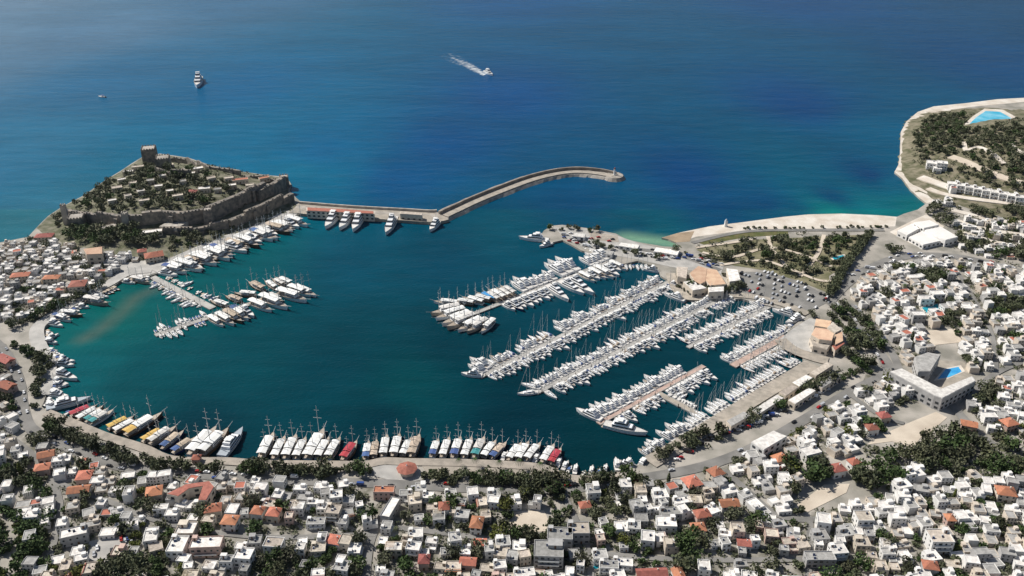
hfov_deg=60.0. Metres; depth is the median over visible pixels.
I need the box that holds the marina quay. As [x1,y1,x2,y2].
[645,360,818,466]
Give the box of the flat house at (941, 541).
[922,527,954,553]
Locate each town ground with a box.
[0,290,60,321]
[0,344,24,431]
[0,437,82,518]
[2,243,79,289]
[28,516,178,575]
[76,458,173,516]
[84,256,144,284]
[167,477,275,523]
[175,524,275,575]
[276,485,386,527]
[276,528,374,575]
[375,522,511,575]
[393,490,557,523]
[512,524,591,575]
[560,480,703,521]
[592,520,687,575]
[688,522,805,575]
[704,464,798,521]
[731,431,799,464]
[796,407,869,458]
[811,503,887,575]
[850,269,933,365]
[857,374,915,407]
[888,470,1017,509]
[888,511,951,575]
[920,263,1023,327]
[949,326,1023,370]
[952,507,1023,529]
[952,529,1023,575]
[954,219,1022,258]
[972,377,1023,435]
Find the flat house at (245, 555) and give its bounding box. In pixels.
[233,545,255,566]
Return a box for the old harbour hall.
[83,247,104,264]
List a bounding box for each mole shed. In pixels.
[573,233,585,239]
[599,250,613,258]
[618,243,639,249]
[653,247,679,256]
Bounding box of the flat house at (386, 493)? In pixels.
[373,486,394,500]
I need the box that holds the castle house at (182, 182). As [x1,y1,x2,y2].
[179,179,186,184]
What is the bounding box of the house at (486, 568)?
[479,563,493,574]
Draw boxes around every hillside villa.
[926,160,936,169]
[932,166,941,173]
[936,160,947,171]
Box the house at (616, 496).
[614,491,624,503]
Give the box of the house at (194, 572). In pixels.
[181,569,199,575]
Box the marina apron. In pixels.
[552,227,723,274]
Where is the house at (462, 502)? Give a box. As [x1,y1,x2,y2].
[455,497,466,508]
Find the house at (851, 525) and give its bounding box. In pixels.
[843,523,854,531]
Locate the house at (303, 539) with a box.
[298,537,307,545]
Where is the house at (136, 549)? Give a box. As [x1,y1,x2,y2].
[129,546,140,553]
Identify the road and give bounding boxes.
[0,340,886,493]
[0,430,63,558]
[46,478,375,539]
[361,483,406,575]
[397,525,802,561]
[559,493,593,575]
[639,248,720,270]
[691,229,884,243]
[723,469,815,521]
[804,519,812,575]
[822,252,1022,301]
[824,301,895,374]
[846,393,903,424]
[849,303,902,368]
[948,403,995,443]
[952,264,998,374]
[954,359,1023,411]
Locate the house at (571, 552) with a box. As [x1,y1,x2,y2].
[568,548,580,561]
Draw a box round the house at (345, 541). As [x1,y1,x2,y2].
[337,534,352,551]
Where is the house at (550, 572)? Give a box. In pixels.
[543,570,552,575]
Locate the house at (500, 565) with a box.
[493,558,506,575]
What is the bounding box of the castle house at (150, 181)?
[147,178,154,184]
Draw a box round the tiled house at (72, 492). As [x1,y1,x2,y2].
[65,484,92,499]
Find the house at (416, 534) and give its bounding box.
[408,527,422,541]
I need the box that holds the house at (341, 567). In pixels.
[332,557,351,575]
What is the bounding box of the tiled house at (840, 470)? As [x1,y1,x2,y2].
[827,462,847,478]
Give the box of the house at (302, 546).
[294,542,306,557]
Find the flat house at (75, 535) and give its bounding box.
[59,522,89,547]
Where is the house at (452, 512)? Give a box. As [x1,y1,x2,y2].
[449,506,458,517]
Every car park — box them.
[86,535,130,561]
[738,272,825,310]
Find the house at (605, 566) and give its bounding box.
[599,558,618,574]
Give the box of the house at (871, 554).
[864,551,877,564]
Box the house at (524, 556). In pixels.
[518,549,530,565]
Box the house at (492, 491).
[487,487,500,498]
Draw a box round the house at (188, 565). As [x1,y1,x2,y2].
[182,561,194,570]
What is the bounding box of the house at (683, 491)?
[674,488,687,495]
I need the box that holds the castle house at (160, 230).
[141,228,162,235]
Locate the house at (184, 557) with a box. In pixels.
[175,553,192,566]
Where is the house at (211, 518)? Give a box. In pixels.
[200,514,216,529]
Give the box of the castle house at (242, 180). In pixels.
[232,177,248,183]
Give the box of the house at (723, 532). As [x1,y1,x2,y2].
[718,528,731,540]
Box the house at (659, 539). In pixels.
[655,531,666,546]
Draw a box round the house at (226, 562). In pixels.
[217,553,233,574]
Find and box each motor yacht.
[42,399,53,408]
[45,336,57,344]
[46,389,68,397]
[48,318,62,326]
[48,333,58,337]
[52,376,68,385]
[52,380,66,387]
[55,364,76,380]
[56,354,74,362]
[57,357,73,366]
[78,302,88,308]
[122,278,132,283]
[157,267,176,276]
[184,254,202,270]
[194,71,202,87]
[222,239,246,253]
[241,304,253,317]
[244,231,261,243]
[265,226,277,235]
[283,215,298,228]
[325,209,337,228]
[339,211,352,229]
[351,212,363,231]
[384,213,398,234]
[429,217,440,231]
[461,368,482,377]
[468,361,484,372]
[469,356,491,369]
[471,362,486,372]
[483,68,492,75]
[489,354,503,364]
[490,370,501,379]
[498,352,510,360]
[498,366,510,375]
[500,451,507,460]
[501,300,514,310]
[504,363,515,374]
[509,298,523,311]
[509,360,520,369]
[510,280,527,292]
[512,276,533,289]
[515,296,525,308]
[519,230,548,241]
[519,294,533,307]
[520,338,534,348]
[520,342,530,349]
[521,277,538,287]
[521,290,538,304]
[526,338,538,345]
[527,352,538,360]
[529,277,542,285]
[531,290,541,302]
[532,274,547,284]
[532,453,539,462]
[533,350,544,360]
[534,348,545,356]
[535,288,550,300]
[537,347,550,356]
[539,239,553,247]
[539,272,552,282]
[541,270,557,280]
[541,287,552,297]
[541,375,552,383]
[544,262,567,277]
[544,281,568,301]
[545,373,556,381]
[547,259,573,274]
[548,341,561,350]
[549,372,559,379]
[551,338,569,350]
[552,382,565,394]
[553,320,570,330]
[554,367,567,375]
[555,256,580,272]
[555,457,561,468]
[557,277,583,294]
[559,382,567,390]
[560,460,568,470]
[561,363,575,371]
[562,334,575,343]
[563,273,593,294]
[563,317,577,326]
[564,378,574,386]
[568,330,580,338]
[570,374,582,385]
[571,314,584,322]
[572,311,589,320]
[572,463,577,474]
[575,355,589,364]
[576,373,589,385]
[576,407,603,421]
[577,327,586,336]
[577,371,588,380]
[579,256,593,266]
[581,326,589,334]
[583,369,591,377]
[584,255,598,263]
[585,252,604,262]
[585,269,599,280]
[585,322,598,331]
[589,248,610,260]
[589,352,598,359]
[589,403,607,416]
[592,305,604,312]
[592,320,601,327]
[595,317,606,326]
[595,401,613,414]
[596,303,608,310]
[597,346,608,354]
[599,360,609,368]
[601,401,617,411]
[601,417,647,435]
[602,263,618,276]
[602,315,610,322]
[603,261,620,271]
[604,356,617,366]
[605,296,619,304]
[605,397,621,408]
[606,300,616,306]
[610,307,625,320]
[612,392,630,404]
[612,396,626,406]
[613,456,620,472]
[619,457,635,467]
[620,288,636,296]
[620,291,632,298]
[620,306,628,313]
[620,410,637,422]
[622,389,638,399]
[624,302,637,310]
[624,332,636,340]
[624,347,635,355]
[625,394,634,401]
[628,389,641,397]
[630,346,638,353]
[630,385,645,395]
[631,284,644,292]
[632,342,644,353]
[634,384,650,393]
[637,457,646,464]
[638,280,652,288]
[638,340,650,349]
[638,448,649,455]
[639,382,654,391]
[639,402,649,410]
[640,294,653,302]
[641,398,656,409]
[642,264,658,273]
[642,446,652,452]
[643,337,659,349]
[643,379,657,388]
[644,279,656,286]
[644,374,662,387]
[644,441,656,450]
[646,278,658,284]
[646,439,662,447]
[647,275,662,283]
[647,292,657,300]
[650,396,659,403]
[651,375,666,384]
[652,331,665,342]
[654,393,664,402]
[654,438,664,445]
[655,429,675,441]
[657,318,667,324]
[657,375,669,382]
[659,329,674,339]
[659,371,673,380]
[661,369,677,378]
[662,315,672,321]
[663,327,674,336]
[664,291,686,302]
[665,366,680,376]
[665,387,675,395]
[665,422,683,434]
[665,429,678,437]
[668,364,685,374]
[668,385,681,393]
[669,324,681,332]
[672,423,688,432]
[675,309,685,315]
[675,321,689,329]
[675,382,693,394]
[676,321,686,331]
[681,306,691,312]
[681,380,694,389]
[683,377,698,388]
[685,336,693,342]
[687,315,698,322]
[691,371,709,384]
[694,311,705,318]
[694,342,706,353]
[694,370,709,380]
[695,332,702,337]
[699,368,717,380]
[700,339,714,349]
[705,325,715,331]
[710,336,718,343]
[715,335,722,342]
[720,355,732,362]
[722,351,735,360]
[730,351,741,357]
[734,324,743,331]
[736,311,745,316]
[739,321,748,331]
[743,319,754,329]
[749,300,762,307]
[750,317,758,323]
[755,313,763,321]
[756,310,767,319]
[761,334,771,341]
[762,310,772,317]
[772,306,794,316]
[785,312,805,323]
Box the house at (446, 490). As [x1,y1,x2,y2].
[444,488,456,501]
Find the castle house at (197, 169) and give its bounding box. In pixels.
[192,166,203,172]
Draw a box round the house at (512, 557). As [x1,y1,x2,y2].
[506,549,519,567]
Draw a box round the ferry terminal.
[306,207,374,221]
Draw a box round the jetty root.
[774,338,828,363]
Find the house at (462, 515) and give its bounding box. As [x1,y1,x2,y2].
[454,507,469,524]
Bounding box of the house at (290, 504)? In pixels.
[288,499,295,511]
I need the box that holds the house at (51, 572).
[40,569,56,575]
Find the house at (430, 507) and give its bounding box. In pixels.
[426,502,437,517]
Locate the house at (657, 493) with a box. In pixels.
[650,487,668,504]
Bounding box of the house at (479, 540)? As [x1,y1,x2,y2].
[473,538,486,546]
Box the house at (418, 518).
[414,513,423,524]
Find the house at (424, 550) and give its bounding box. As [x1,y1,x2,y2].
[421,548,428,553]
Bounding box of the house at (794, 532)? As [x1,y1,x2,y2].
[786,527,800,538]
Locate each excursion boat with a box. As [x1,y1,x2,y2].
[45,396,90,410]
[216,426,242,456]
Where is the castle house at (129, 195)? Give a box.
[124,193,132,198]
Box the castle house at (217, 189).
[214,187,221,193]
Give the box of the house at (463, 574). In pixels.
[457,572,469,575]
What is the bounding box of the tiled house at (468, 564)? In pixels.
[459,556,476,571]
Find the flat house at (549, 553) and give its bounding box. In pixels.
[534,538,563,568]
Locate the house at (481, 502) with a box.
[475,496,487,509]
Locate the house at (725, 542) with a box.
[718,536,730,551]
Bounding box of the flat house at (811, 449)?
[798,442,821,464]
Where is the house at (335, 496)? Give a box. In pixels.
[329,488,343,507]
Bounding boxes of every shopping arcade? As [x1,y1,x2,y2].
[809,338,829,355]
[811,327,833,350]
[813,319,831,330]
[827,322,840,341]
[834,332,842,345]
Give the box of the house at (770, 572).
[765,569,778,575]
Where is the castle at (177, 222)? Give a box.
[59,144,294,234]
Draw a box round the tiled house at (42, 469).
[33,462,51,476]
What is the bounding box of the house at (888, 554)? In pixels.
[878,546,897,561]
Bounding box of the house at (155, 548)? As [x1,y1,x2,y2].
[148,540,163,555]
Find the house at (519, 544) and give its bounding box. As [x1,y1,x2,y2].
[512,539,525,549]
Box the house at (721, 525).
[715,521,724,529]
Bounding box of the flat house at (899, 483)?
[889,477,912,494]
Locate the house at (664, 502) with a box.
[658,498,668,506]
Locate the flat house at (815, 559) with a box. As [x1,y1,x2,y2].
[802,551,836,567]
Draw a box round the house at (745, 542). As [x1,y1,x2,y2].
[736,537,751,550]
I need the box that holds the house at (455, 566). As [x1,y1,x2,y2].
[444,561,461,575]
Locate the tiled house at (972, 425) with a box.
[959,419,977,431]
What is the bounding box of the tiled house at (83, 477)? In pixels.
[74,469,93,484]
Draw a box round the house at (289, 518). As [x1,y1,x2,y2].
[284,511,294,526]
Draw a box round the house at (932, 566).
[920,559,939,575]
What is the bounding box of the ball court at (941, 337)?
[925,329,959,344]
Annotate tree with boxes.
[0,529,8,543]
[0,542,12,553]
[5,508,24,521]
[8,552,19,565]
[9,459,30,472]
[9,557,22,572]
[11,474,29,486]
[11,520,30,534]
[11,521,19,534]
[11,542,30,559]
[12,537,22,544]
[17,518,39,530]
[20,533,43,554]
[23,473,43,488]
[24,536,50,552]
[27,550,42,555]
[30,429,51,442]
[32,522,49,537]
[37,505,56,521]
[37,555,51,565]
[41,417,59,433]
[48,414,67,428]
[64,564,83,575]
[65,426,83,443]
[75,457,90,469]
[87,436,102,449]
[91,558,113,575]
[99,440,115,454]
[105,555,130,574]
[106,512,120,525]
[110,445,130,463]
[111,480,129,497]
[114,549,134,560]
[116,520,134,534]
[117,530,125,536]
[123,550,145,569]
[128,530,142,538]
[130,562,149,575]
[132,494,152,510]
[144,499,159,513]
[148,562,163,575]
[152,556,161,563]
[156,552,164,562]
[158,456,174,469]
[175,455,192,469]
[193,500,212,518]
[199,522,214,535]
[209,459,225,473]
[222,547,232,554]
[237,459,257,474]
[241,456,255,472]
[242,491,262,506]
[245,456,264,468]
[245,518,263,535]
[253,556,269,570]
[255,457,270,473]
[258,571,269,575]
[262,559,275,571]
[264,545,282,562]
[266,560,286,575]
[268,459,287,472]
[273,498,289,512]
[275,462,294,475]
[275,558,287,570]
[277,545,300,561]
[290,555,299,566]
[295,462,307,471]
[295,567,308,575]
[301,555,321,573]
[307,461,320,473]
[315,454,334,471]
[317,464,333,480]
[318,552,332,562]
[320,558,331,565]
[322,566,334,575]
[326,546,337,554]
[332,467,343,474]
[341,464,350,472]
[341,483,356,498]
[347,459,363,469]
[347,561,361,572]
[348,555,367,568]
[348,569,362,575]
[350,528,367,542]
[351,457,369,474]
[356,503,377,519]
[376,543,384,551]
[377,549,393,565]
[396,555,413,569]
[404,569,415,575]
[428,468,445,479]
[428,494,442,503]
[435,522,442,529]
[437,467,449,479]
[442,568,455,575]
[444,492,462,510]
[445,542,463,557]
[447,475,455,485]
[456,466,471,477]
[458,521,469,529]
[469,538,487,558]
[470,469,483,483]
[478,478,490,485]
[480,465,496,479]
[487,474,502,485]
[489,522,509,538]
[494,467,505,479]
[496,468,514,480]
[497,495,515,510]
[498,517,516,534]
[501,510,514,518]
[505,473,516,484]
[505,525,523,538]
[513,469,530,484]
[517,485,531,494]
[518,476,536,494]
[518,525,540,542]
[520,491,527,501]
[522,523,533,532]
[527,466,542,480]
[528,545,533,554]
[533,471,552,484]
[539,464,558,481]
[542,516,559,531]
[543,480,561,494]
[545,478,562,494]
[553,493,565,500]
[553,513,566,525]
[555,470,570,482]
[558,485,566,494]
[561,504,572,511]
[564,561,575,566]
[570,489,581,496]
[573,496,581,505]
[573,549,592,566]
[578,477,586,487]
[580,470,601,484]
[586,506,597,517]
[589,509,601,520]
[590,466,607,482]
[599,495,614,506]
[601,492,609,497]
[601,523,616,536]
[602,470,616,480]
[606,502,622,515]
[607,480,621,494]
[616,531,629,544]
[618,462,637,482]
[618,490,632,506]
[621,504,631,514]
[627,536,642,552]
[634,472,650,484]
[641,546,652,556]
[652,446,669,458]
[656,479,665,487]
[665,443,676,453]
[668,531,684,543]
[671,551,694,572]
[674,535,693,556]
[678,431,694,446]
[679,533,695,546]
[682,525,689,533]
[684,523,699,537]
[685,430,698,443]
[685,485,702,495]
[687,548,705,569]
[691,439,701,448]
[691,528,712,547]
[695,422,710,437]
[705,516,719,527]
[710,526,718,533]
[714,421,728,434]
[723,506,744,519]
[743,561,763,575]
[749,509,770,523]
[762,553,779,570]
[768,545,778,556]
[781,450,803,469]
[781,462,797,474]
[786,459,801,470]
[786,476,800,493]
[792,505,805,513]
[792,558,804,568]
[801,468,819,480]
[803,456,814,465]
[804,467,828,481]
[806,461,822,477]
[812,454,829,467]
[818,564,841,575]
[819,465,832,477]
[821,369,839,383]
[824,465,834,476]
[837,562,850,571]
[845,560,858,569]
[847,465,862,481]
[849,568,860,574]
[852,550,874,570]
[853,466,881,483]
[856,458,873,471]
[859,354,877,365]
[859,471,879,489]
[860,415,873,423]
[870,453,892,475]
[872,471,889,488]
[874,527,891,538]
[878,444,898,462]
[879,465,902,479]
[882,531,898,543]
[887,464,909,477]
[894,442,911,458]
[901,555,916,571]
[906,441,920,455]
[911,441,929,458]
[911,450,926,466]
[919,427,940,444]
[921,444,943,463]
[921,455,940,469]
[924,440,944,455]
[932,424,953,438]
[932,434,957,452]
[936,453,948,459]
[938,457,951,468]
[941,444,956,455]
[947,457,965,471]
[949,420,967,434]
[949,444,969,464]
[952,434,969,447]
[953,431,969,440]
[953,568,968,575]
[954,521,970,534]
[959,440,975,456]
[962,427,978,436]
[964,431,986,447]
[973,458,989,466]
[976,451,997,463]
[978,436,995,454]
[982,442,1003,457]
[986,382,1004,393]
[988,451,1015,470]
[988,514,1007,528]
[991,432,1006,442]
[1003,435,1021,449]
[1009,454,1023,471]
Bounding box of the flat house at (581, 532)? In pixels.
[567,519,589,543]
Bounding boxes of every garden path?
[695,239,751,247]
[702,247,831,266]
[720,259,830,281]
[766,236,786,266]
[798,234,825,275]
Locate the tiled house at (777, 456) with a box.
[770,452,786,465]
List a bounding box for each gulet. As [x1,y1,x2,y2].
[51,305,72,321]
[61,299,85,316]
[69,393,98,418]
[75,393,106,421]
[82,282,107,305]
[83,396,107,423]
[88,398,113,426]
[106,403,136,431]
[112,405,143,434]
[122,395,165,438]
[130,268,148,283]
[140,415,170,443]
[146,409,176,446]
[159,418,186,451]
[161,252,189,273]
[167,253,185,269]
[170,424,195,455]
[173,246,204,272]
[184,246,201,265]
[185,408,220,456]
[188,239,219,265]
[196,240,217,261]
[196,409,232,456]
[203,235,232,261]
[207,287,228,307]
[207,308,222,326]
[209,232,235,258]
[215,303,235,325]
[222,299,243,323]
[225,227,247,251]
[225,284,242,303]
[230,296,248,320]
[231,282,256,297]
[233,222,261,248]
[233,229,247,247]
[245,226,262,240]
[247,269,265,291]
[247,288,274,312]
[249,215,272,241]
[256,215,277,240]
[256,419,275,459]
[258,281,287,309]
[264,210,289,234]
[264,268,276,290]
[269,288,283,301]
[270,423,286,459]
[271,212,295,232]
[272,267,285,286]
[275,212,292,228]
[275,266,292,284]
[275,275,306,302]
[281,420,297,459]
[285,205,307,226]
[287,275,313,297]
[292,426,306,459]
[297,271,318,297]
[302,410,326,459]
[313,426,330,459]
[324,426,341,460]
[339,427,358,460]
[362,429,370,459]
[370,427,378,459]
[379,421,389,457]
[389,419,401,456]
[399,427,412,457]
[407,421,420,457]
[428,433,439,457]
[430,293,459,315]
[431,298,464,320]
[433,294,457,304]
[439,427,450,457]
[442,303,474,329]
[442,305,468,325]
[450,431,461,458]
[456,311,480,332]
[457,288,473,305]
[460,285,483,304]
[460,426,472,458]
[466,292,490,302]
[466,308,488,333]
[470,421,485,458]
[474,282,493,301]
[480,313,495,333]
[480,430,497,459]
[485,283,500,302]
[488,275,506,300]
[488,431,508,459]
[496,282,510,298]
[500,272,515,296]
[506,432,522,460]
[515,431,530,461]
[524,432,541,461]
[539,431,555,464]
[547,437,562,466]
[578,266,594,282]
[588,260,607,279]
[593,261,614,278]
[609,255,625,270]
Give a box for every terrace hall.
[896,224,919,240]
[908,231,940,248]
[913,220,938,231]
[924,227,957,246]
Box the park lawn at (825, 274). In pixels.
[696,235,859,291]
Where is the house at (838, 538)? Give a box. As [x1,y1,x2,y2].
[834,535,845,544]
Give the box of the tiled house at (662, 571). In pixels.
[635,567,668,575]
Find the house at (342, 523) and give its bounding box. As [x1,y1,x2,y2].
[335,514,349,529]
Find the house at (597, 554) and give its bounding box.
[591,547,608,565]
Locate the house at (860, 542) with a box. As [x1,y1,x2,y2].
[851,534,871,553]
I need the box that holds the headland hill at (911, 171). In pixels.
[894,108,1023,220]
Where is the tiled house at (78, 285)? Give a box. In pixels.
[67,279,88,292]
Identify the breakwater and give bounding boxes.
[289,167,625,224]
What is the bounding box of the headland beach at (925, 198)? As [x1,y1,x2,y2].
[895,98,1023,202]
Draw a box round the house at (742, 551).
[738,546,746,556]
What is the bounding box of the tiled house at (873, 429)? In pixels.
[863,423,879,436]
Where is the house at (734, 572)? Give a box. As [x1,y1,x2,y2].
[723,568,739,575]
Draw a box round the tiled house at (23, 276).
[9,271,31,281]
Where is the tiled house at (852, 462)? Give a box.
[846,457,860,469]
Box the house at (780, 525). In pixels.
[771,518,787,537]
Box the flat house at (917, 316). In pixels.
[909,311,926,323]
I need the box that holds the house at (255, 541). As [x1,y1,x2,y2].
[247,533,262,550]
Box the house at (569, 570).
[560,566,573,575]
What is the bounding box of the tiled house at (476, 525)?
[469,515,484,534]
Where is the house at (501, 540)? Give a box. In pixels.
[495,534,510,548]
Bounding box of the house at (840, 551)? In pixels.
[826,542,848,561]
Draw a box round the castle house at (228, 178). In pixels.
[224,176,233,181]
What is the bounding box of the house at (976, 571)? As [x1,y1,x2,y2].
[970,567,989,575]
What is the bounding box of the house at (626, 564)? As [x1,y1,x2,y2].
[613,555,632,572]
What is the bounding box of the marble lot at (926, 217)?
[890,214,943,243]
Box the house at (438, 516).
[433,509,444,526]
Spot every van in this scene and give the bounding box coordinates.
[290,474,298,477]
[356,481,363,485]
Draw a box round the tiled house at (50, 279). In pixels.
[41,274,61,284]
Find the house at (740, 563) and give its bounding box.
[733,558,747,574]
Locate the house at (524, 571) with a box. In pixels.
[513,566,535,575]
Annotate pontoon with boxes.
[150,276,215,309]
[154,302,250,336]
[473,260,608,315]
[481,281,667,378]
[537,300,720,394]
[596,364,705,425]
[656,392,696,413]
[686,306,770,348]
[729,335,783,367]
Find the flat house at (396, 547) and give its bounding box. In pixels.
[384,541,402,558]
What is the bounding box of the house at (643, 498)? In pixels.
[638,495,647,503]
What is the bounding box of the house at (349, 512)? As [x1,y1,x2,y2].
[339,507,354,520]
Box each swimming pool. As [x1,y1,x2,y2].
[830,254,844,259]
[919,303,940,315]
[934,365,964,380]
[965,109,1014,124]
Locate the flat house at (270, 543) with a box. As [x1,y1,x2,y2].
[262,536,285,553]
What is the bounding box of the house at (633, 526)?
[627,518,640,535]
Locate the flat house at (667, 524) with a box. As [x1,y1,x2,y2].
[655,514,676,535]
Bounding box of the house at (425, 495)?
[422,490,434,503]
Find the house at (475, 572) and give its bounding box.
[471,569,481,575]
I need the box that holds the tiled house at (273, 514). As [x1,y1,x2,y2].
[265,506,282,523]
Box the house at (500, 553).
[494,545,509,559]
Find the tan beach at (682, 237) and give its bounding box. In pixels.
[662,231,693,241]
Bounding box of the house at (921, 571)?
[913,566,931,575]
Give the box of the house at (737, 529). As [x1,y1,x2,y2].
[729,522,745,541]
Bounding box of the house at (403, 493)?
[399,488,412,504]
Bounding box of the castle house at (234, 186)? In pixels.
[228,183,236,189]
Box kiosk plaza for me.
[372,464,421,480]
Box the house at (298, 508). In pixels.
[290,501,305,516]
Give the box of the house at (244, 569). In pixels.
[238,563,250,575]
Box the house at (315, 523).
[306,516,325,529]
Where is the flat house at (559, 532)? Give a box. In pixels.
[547,525,572,548]
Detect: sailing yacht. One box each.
[50,334,60,355]
[97,278,108,297]
[149,273,160,288]
[157,305,166,330]
[161,280,172,294]
[165,278,178,299]
[165,320,171,338]
[170,317,177,337]
[171,283,185,302]
[175,313,182,335]
[177,305,184,323]
[178,288,192,306]
[180,265,192,287]
[182,290,195,307]
[198,294,206,316]
[486,341,498,366]
[487,364,496,380]
[506,337,517,356]
[515,330,527,351]
[515,335,523,353]
[516,355,528,367]
[517,367,538,395]
[520,346,529,363]
[521,366,541,389]
[524,342,533,362]
[527,315,542,343]
[533,369,545,386]
[535,321,546,341]
[536,312,549,339]
[539,373,548,384]
[542,331,554,337]
[544,374,556,399]
[553,315,565,332]
[560,332,569,343]
[561,368,573,389]
[566,348,578,369]
[568,302,580,324]
[575,349,584,366]
[580,340,592,362]
[586,358,594,376]
[587,347,595,360]
[587,351,600,375]
[589,292,600,314]
[592,353,603,372]
[595,350,607,371]
[603,326,618,349]
[607,317,622,347]
[609,279,623,303]
[612,340,625,362]
[614,284,626,301]
[618,322,628,344]
[619,322,632,342]
[620,283,628,299]
[622,338,633,357]
[624,292,633,312]
[633,311,644,335]
[633,396,645,415]
[635,311,648,334]
[636,399,646,411]
[640,310,652,332]
[643,309,655,330]
[646,385,659,407]
[648,310,658,328]
[650,324,659,342]
[662,289,679,318]
[669,313,678,334]
[671,301,682,316]
[672,373,685,392]
[672,374,683,398]
[676,322,690,344]
[676,384,687,400]
[676,407,691,429]
[684,316,697,340]
[684,411,694,428]
[685,404,698,426]
[687,362,701,384]
[687,398,701,423]
[690,323,700,339]
[690,393,706,421]
[693,312,706,336]
[694,398,709,418]
[700,312,712,333]
[702,298,713,315]
[704,392,716,415]
[706,305,718,330]
[707,384,722,410]
[707,396,719,412]
[712,308,722,328]
[713,292,722,309]
[713,389,726,408]
[715,302,728,325]
[716,381,729,406]
[718,321,728,338]
[721,302,733,322]
[722,320,733,338]
[723,295,739,319]
[724,301,736,321]
[724,376,739,400]
[725,383,735,402]
[728,316,739,335]
[731,316,742,333]
[732,373,743,398]
[733,371,746,396]
[734,330,747,354]
[735,360,754,392]
[736,330,750,352]
[737,291,750,314]
[738,374,749,394]
[740,350,754,372]
[741,294,754,312]
[744,324,758,347]
[744,372,757,389]
[745,361,760,387]
[746,352,756,368]
[748,322,762,346]
[748,344,763,367]
[749,365,763,385]
[752,346,765,365]
[753,324,765,344]
[753,361,766,384]
[754,319,768,342]
[755,361,769,382]
[756,346,769,364]
[758,356,773,380]
[762,352,779,376]
[763,316,776,338]
[763,356,775,378]
[766,333,784,359]
[769,354,782,374]
[771,348,786,372]
[773,333,786,354]
[774,340,792,368]
[777,309,789,330]
[777,315,787,332]
[783,346,795,366]
[784,343,797,365]
[790,347,800,363]
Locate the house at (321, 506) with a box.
[316,500,329,515]
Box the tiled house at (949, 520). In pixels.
[942,513,956,527]
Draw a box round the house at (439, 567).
[433,561,446,575]
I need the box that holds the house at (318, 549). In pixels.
[310,541,326,558]
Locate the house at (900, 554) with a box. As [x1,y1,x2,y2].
[896,550,913,566]
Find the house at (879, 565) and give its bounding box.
[871,559,888,575]
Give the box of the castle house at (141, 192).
[137,188,145,195]
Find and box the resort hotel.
[887,368,975,410]
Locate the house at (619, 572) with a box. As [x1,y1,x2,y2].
[609,569,625,575]
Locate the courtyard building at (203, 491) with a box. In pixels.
[167,481,215,504]
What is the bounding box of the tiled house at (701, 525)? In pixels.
[689,522,706,537]
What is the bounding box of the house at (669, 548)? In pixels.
[663,536,679,555]
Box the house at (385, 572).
[379,568,394,575]
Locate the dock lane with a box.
[666,273,808,314]
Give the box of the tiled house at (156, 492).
[144,485,163,502]
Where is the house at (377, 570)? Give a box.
[375,564,385,575]
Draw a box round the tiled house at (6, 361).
[0,353,16,369]
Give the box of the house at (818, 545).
[814,540,823,550]
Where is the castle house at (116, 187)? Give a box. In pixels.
[111,185,122,192]
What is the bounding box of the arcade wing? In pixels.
[831,341,844,356]
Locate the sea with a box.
[0,0,1023,474]
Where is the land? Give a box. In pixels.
[0,102,1023,575]
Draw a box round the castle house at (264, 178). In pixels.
[258,175,269,181]
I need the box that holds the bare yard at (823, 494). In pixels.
[795,484,848,511]
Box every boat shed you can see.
[726,412,749,432]
[752,395,783,418]
[779,384,797,399]
[787,388,815,409]
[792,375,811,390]
[809,362,832,381]
[815,375,840,393]
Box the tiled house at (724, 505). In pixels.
[718,498,740,514]
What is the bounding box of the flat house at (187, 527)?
[174,519,199,539]
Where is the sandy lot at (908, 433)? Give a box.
[867,412,946,445]
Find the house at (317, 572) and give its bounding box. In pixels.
[311,567,324,575]
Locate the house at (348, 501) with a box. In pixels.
[343,494,355,507]
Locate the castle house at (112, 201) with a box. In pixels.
[107,198,116,203]
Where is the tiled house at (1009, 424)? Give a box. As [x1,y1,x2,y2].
[998,417,1019,432]
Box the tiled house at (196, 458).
[191,454,201,463]
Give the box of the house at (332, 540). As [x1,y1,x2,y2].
[326,533,340,550]
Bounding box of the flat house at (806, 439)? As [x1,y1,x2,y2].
[796,432,815,447]
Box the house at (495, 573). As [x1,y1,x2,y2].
[491,571,504,575]
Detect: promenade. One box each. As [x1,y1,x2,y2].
[29,267,152,394]
[42,410,619,482]
[147,211,296,271]
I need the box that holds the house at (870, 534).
[863,529,875,542]
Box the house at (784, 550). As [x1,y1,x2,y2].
[778,544,789,556]
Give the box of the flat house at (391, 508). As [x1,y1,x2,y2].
[380,496,400,521]
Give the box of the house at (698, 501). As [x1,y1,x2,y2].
[688,494,702,509]
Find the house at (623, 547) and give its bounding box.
[619,542,628,551]
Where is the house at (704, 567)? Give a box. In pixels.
[697,559,711,575]
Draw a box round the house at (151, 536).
[142,528,159,548]
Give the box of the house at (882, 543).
[878,538,896,552]
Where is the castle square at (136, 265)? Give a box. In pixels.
[120,260,159,275]
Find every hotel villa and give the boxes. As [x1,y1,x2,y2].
[946,180,959,190]
[956,181,964,192]
[964,183,976,193]
[972,184,982,195]
[980,186,993,197]
[989,188,1001,199]
[997,189,1010,200]
[1006,192,1018,201]
[1014,193,1023,203]
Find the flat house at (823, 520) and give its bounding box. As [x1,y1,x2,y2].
[814,512,831,533]
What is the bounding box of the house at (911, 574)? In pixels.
[906,572,919,575]
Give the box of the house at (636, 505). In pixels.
[629,498,645,517]
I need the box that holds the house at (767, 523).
[761,512,775,527]
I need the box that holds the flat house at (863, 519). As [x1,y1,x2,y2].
[852,510,874,528]
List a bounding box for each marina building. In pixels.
[676,267,687,284]
[683,280,706,296]
[689,266,706,286]
[705,268,725,286]
[707,286,723,298]
[726,268,740,286]
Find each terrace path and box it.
[916,175,946,189]
[926,187,1022,205]
[947,155,1022,186]
[948,208,1019,222]
[958,219,1023,235]
[958,231,1016,244]
[962,142,1005,163]
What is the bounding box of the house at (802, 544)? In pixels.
[794,535,810,553]

